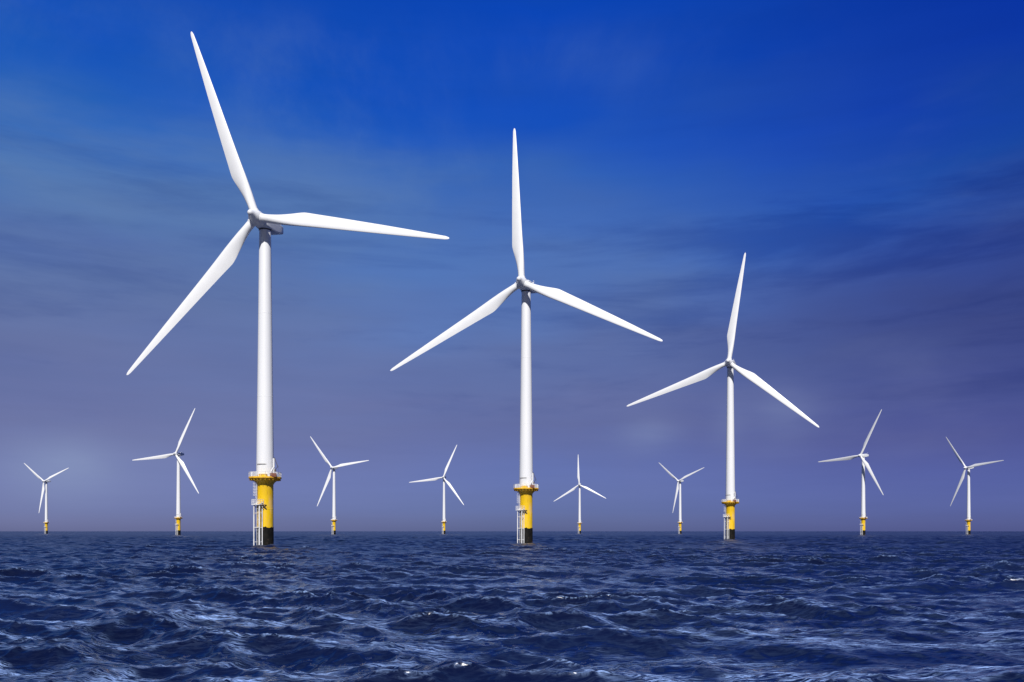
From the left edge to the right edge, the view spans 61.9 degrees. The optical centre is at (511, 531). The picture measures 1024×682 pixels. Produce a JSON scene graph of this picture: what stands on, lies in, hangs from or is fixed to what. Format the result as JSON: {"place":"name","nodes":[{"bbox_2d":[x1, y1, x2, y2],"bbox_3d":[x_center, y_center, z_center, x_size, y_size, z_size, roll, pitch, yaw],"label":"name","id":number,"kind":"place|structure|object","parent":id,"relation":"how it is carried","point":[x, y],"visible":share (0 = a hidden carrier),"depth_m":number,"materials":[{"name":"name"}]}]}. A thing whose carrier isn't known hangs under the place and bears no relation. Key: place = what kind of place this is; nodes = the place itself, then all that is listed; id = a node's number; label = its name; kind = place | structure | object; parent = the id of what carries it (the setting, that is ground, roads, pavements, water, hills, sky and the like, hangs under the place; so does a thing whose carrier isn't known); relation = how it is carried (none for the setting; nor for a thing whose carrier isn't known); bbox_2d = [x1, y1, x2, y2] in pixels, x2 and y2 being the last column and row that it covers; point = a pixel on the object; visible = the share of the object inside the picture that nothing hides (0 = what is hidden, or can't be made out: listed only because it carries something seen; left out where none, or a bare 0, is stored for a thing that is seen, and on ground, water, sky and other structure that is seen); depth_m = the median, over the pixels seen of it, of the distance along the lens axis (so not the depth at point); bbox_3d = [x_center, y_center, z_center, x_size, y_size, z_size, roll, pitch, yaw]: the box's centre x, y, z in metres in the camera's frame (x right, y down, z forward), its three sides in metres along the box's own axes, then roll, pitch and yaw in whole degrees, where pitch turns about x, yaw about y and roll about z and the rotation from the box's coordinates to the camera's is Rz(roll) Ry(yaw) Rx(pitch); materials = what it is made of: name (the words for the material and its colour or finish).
{"place":"outdoors","nodes":[
{"label":"outdoors","id":0,"kind":"place"},
{"bbox_2d":[0,531,1023,681],"bbox_3d":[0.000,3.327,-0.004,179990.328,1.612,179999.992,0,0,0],"label":"sea","id":1,"kind":"structure","parent":0,"point":[505,606],"depth_m":36.64,"materials":[{"name":"liquid"}]},
{"bbox_2d":[24,463,67,533],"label":"wind turbine","id":2,"kind":"object","parent":1,"relation":"in","point":[46,522],"visible":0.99,"depth_m":1140.95,"materials":[{"name":"white paint"}]},
{"bbox_2d":[133,409,198,534],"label":"wind turbine","id":3,"kind":"object","parent":1,"relation":"in","point":[177,518],"visible":0.97,"depth_m":738.66,"materials":[{"name":"white paint"}]},
{"bbox_2d":[126,31,448,544],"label":"wind turbine","id":4,"kind":"object","parent":1,"relation":"in","point":[264,477],"visible":0.98,"depth_m":182.97,"materials":[{"name":"white paint"}]},
{"bbox_2d":[310,436,368,533],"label":"wind turbine","id":5,"kind":"object","parent":1,"relation":"in","point":[333,520],"visible":0.99,"depth_m":897.41,"materials":[{"name":"white paint"}]},
{"bbox_2d":[409,445,463,533],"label":"wind turbine","id":6,"kind":"object","parent":1,"relation":"in","point":[449,485],"visible":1,"depth_m":1057.34,"materials":[{"name":"white paint"}]},
{"bbox_2d":[390,128,661,542],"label":"wind turbine","id":7,"kind":"object","parent":1,"relation":"in","point":[526,489],"visible":0.96,"depth_m":231.06,"materials":[{"name":"white paint"}]},
{"bbox_2d":[555,457,604,533],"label":"wind turbine","id":8,"kind":"object","parent":1,"relation":"in","point":[579,523],"visible":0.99,"depth_m":1224.86,"materials":[{"name":"white paint"}]},
{"bbox_2d":[659,463,702,533],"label":"wind turbine","id":9,"kind":"object","parent":1,"relation":"in","point":[680,522],"visible":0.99,"depth_m":1133.02,"materials":[{"name":"white paint"}]},
{"bbox_2d":[627,253,818,538],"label":"wind turbine","id":10,"kind":"object","parent":1,"relation":"in","point":[730,500],"visible":1,"depth_m":339.26,"materials":[{"name":"white paint"}]},
{"bbox_2d":[819,409,882,534],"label":"wind turbine","id":11,"kind":"object","parent":1,"relation":"in","point":[862,456],"visible":0.99,"depth_m":752.67,"materials":[{"name":"white paint"}]},
{"bbox_2d":[946,437,1003,533],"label":"wind turbine","id":12,"kind":"object","parent":1,"relation":"in","point":[968,520],"visible":0.99,"depth_m":896.44,"materials":[{"name":"white paint"}]},
{"bbox_2d":[0,0,1023,530],"label":"sky","id":13,"kind":"structure","parent":0,"point":[864,159],"materials":[{"name":"blue"}]}
]}

